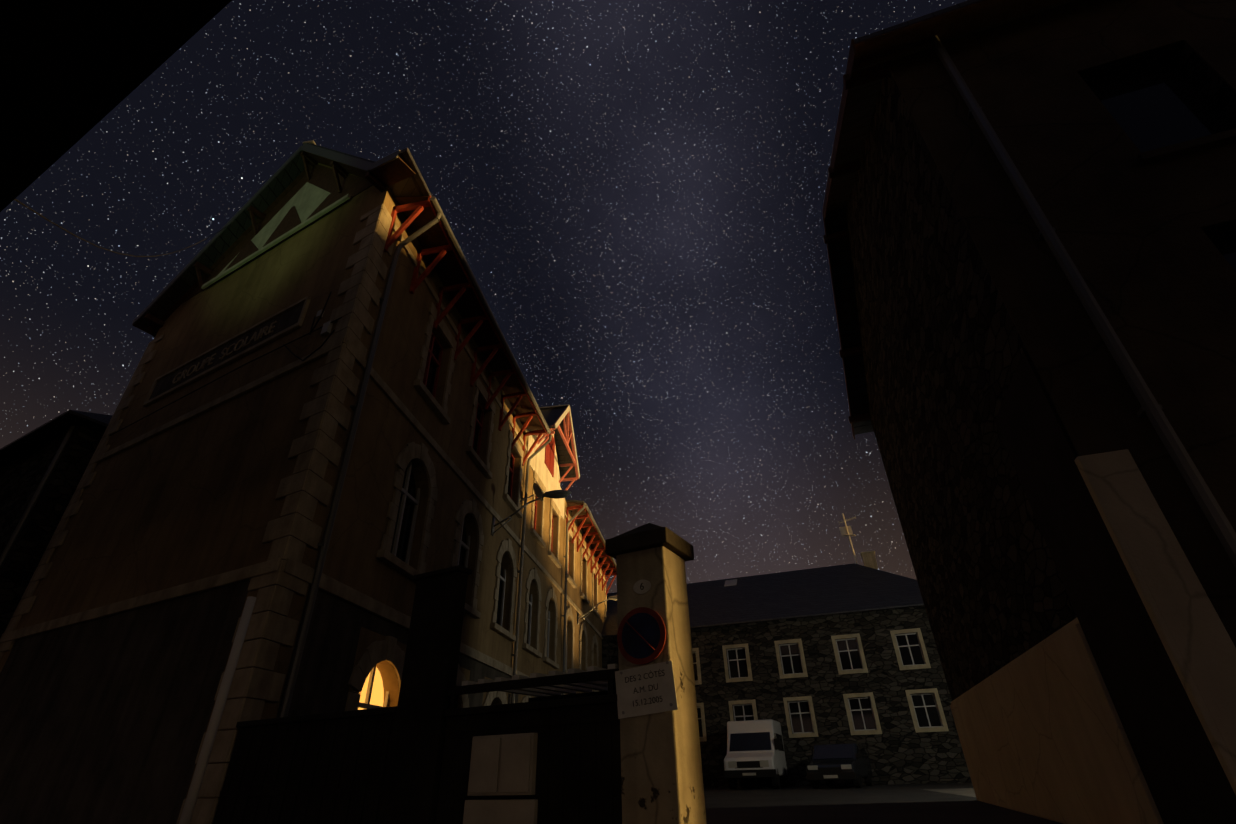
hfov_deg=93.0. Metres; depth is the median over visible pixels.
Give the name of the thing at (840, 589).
stone roof
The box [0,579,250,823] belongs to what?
gable soubassement
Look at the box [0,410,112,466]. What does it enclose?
neighbour roof
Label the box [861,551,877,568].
stone chimney
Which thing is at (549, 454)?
loft shutters
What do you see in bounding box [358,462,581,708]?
window frames
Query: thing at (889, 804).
ground
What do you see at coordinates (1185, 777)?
dark render
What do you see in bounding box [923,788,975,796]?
courtyard paving
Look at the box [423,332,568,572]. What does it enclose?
window frames
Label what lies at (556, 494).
street lamp heads
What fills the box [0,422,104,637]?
neighbour building
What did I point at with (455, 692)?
pergola rails
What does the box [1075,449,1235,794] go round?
corner band
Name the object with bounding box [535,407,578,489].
cross gable truss
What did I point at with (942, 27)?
verge timber
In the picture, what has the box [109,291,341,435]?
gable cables
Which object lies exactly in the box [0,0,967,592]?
sky
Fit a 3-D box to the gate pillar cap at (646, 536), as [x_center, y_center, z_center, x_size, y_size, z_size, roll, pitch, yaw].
[0.300,1.203,5.524,0.620,0.335,0.620,-18,-35,24]
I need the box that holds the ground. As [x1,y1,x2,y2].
[704,783,1061,823]
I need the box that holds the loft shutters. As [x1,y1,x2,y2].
[544,434,554,476]
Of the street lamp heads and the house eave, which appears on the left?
the house eave
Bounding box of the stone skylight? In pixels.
[724,579,736,585]
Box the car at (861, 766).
[806,744,871,777]
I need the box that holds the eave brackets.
[383,195,616,595]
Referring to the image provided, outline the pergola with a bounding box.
[462,664,618,696]
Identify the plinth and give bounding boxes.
[950,618,1163,823]
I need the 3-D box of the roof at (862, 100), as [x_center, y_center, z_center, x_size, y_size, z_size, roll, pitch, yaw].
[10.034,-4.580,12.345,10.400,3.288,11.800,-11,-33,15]
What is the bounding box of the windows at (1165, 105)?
[1089,62,1235,271]
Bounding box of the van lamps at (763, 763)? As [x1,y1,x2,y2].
[728,760,768,775]
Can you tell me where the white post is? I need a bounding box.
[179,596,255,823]
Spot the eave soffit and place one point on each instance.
(448, 269)
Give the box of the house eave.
[0,0,231,211]
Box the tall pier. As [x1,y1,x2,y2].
[379,565,472,823]
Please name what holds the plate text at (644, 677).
attached to the white sign plates at (627, 696)
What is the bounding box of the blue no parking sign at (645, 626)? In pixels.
[622,613,659,658]
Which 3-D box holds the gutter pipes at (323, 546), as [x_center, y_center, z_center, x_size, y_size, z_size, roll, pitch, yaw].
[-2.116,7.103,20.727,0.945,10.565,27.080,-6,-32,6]
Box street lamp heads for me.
[543,490,616,600]
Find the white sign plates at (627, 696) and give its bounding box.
[615,580,677,718]
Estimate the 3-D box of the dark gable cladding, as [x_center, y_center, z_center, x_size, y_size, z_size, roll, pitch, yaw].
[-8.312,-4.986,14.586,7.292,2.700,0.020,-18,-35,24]
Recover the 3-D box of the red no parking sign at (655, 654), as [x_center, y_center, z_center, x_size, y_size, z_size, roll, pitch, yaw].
[0.186,1.843,4.848,0.450,0.450,0.055,-18,-35,24]
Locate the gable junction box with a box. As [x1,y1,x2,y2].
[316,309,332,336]
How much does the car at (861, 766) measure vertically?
1.160 m
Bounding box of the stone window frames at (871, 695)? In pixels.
[692,628,948,741]
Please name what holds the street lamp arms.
attached to the building at (190, 501)
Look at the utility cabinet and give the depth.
4.87 m
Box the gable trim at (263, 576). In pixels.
[0,204,382,823]
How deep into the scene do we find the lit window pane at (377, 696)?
10.33 m
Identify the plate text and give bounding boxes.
[625,669,664,682]
[633,696,661,706]
[634,683,657,692]
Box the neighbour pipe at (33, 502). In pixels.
[0,426,75,570]
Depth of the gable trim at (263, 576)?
9.63 m
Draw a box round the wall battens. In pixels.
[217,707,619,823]
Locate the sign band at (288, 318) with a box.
[149,302,303,399]
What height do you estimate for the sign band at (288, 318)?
0.600 m
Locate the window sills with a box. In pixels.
[1136,128,1235,164]
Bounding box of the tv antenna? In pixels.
[839,513,857,563]
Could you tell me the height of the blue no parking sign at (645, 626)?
0.360 m
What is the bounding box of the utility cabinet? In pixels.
[463,733,537,823]
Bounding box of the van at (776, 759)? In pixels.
[724,719,787,775]
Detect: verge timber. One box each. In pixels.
[133,151,415,334]
[822,0,1065,438]
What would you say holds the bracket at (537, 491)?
attached to the building at (190, 501)
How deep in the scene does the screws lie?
4.64 m
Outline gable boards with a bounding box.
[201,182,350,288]
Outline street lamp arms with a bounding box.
[491,496,609,624]
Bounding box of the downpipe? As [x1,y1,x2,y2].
[929,35,1235,567]
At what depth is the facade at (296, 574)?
11.06 m
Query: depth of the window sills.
6.17 m
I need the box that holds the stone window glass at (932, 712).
[692,634,940,736]
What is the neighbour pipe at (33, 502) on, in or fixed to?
attached to the neighbour building at (22, 476)
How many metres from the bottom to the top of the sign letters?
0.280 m
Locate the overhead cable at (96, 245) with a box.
[14,199,228,256]
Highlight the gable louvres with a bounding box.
[225,192,345,270]
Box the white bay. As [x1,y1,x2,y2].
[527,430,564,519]
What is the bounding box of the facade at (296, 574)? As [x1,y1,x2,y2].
[210,204,606,823]
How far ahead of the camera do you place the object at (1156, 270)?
6.07 m
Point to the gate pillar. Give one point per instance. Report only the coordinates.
(661, 774)
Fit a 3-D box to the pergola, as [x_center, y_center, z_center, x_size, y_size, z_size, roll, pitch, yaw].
[-0.441,2.626,5.690,1.670,0.040,1.270,-18,-35,24]
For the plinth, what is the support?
on the ground
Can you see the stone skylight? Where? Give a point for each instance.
(730, 582)
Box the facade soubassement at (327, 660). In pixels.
[276,585,552,717]
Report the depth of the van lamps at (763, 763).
22.84 m
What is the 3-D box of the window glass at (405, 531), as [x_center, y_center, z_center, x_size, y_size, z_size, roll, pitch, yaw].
[-2.901,7.587,20.223,0.010,10.050,22.100,-6,-32,6]
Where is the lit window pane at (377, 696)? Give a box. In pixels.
[358,667,383,709]
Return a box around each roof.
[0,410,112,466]
[136,143,614,573]
[601,563,923,636]
[825,0,1076,434]
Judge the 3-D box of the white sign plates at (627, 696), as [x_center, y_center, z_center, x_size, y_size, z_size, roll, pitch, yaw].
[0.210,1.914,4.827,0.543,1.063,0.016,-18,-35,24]
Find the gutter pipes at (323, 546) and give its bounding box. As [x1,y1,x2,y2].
[278,196,615,717]
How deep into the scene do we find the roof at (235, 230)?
15.00 m
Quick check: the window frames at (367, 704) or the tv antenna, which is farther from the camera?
the tv antenna
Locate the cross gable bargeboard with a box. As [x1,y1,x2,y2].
[555,406,579,477]
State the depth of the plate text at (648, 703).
4.58 m
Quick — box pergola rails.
[448,668,618,708]
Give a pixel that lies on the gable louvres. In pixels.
(290, 220)
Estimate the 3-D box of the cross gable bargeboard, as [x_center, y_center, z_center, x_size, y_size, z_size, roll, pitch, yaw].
[-2.015,0.743,24.077,0.025,2.342,4.581,-6,-32,6]
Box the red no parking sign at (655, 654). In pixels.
[617,607,665,664]
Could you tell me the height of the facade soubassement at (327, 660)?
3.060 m
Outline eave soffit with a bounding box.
[394,196,616,572]
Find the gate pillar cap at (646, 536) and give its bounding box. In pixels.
[605,523,693,560]
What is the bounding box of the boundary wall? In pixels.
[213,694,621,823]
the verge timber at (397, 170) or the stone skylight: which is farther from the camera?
the stone skylight
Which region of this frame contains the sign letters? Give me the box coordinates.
[172,321,276,383]
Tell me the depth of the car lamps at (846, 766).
21.18 m
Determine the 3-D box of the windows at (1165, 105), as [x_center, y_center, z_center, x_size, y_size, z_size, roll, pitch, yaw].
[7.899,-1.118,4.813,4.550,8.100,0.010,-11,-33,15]
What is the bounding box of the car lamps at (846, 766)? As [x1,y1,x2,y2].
[807,764,851,777]
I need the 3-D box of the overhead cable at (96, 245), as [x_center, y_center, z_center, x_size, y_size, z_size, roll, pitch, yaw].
[-7.519,-3.280,9.952,0.014,7.709,8.147,18,-37,-28]
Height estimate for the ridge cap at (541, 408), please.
0.535 m
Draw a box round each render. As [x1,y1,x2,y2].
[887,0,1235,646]
[995,350,1235,823]
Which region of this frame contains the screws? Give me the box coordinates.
[620,661,672,713]
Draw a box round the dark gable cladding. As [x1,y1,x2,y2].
[180,164,372,303]
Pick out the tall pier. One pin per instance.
(428, 680)
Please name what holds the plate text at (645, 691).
attached to the white sign plates at (627, 696)
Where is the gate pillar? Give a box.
[616,546,706,823]
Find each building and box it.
[0,163,605,798]
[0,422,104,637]
[602,605,971,787]
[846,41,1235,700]
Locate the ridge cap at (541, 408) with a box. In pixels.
[303,140,568,409]
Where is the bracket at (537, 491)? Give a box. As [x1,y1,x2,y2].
[520,483,545,501]
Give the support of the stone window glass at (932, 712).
on the stone building at (899, 750)
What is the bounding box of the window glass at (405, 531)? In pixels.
[390,341,528,636]

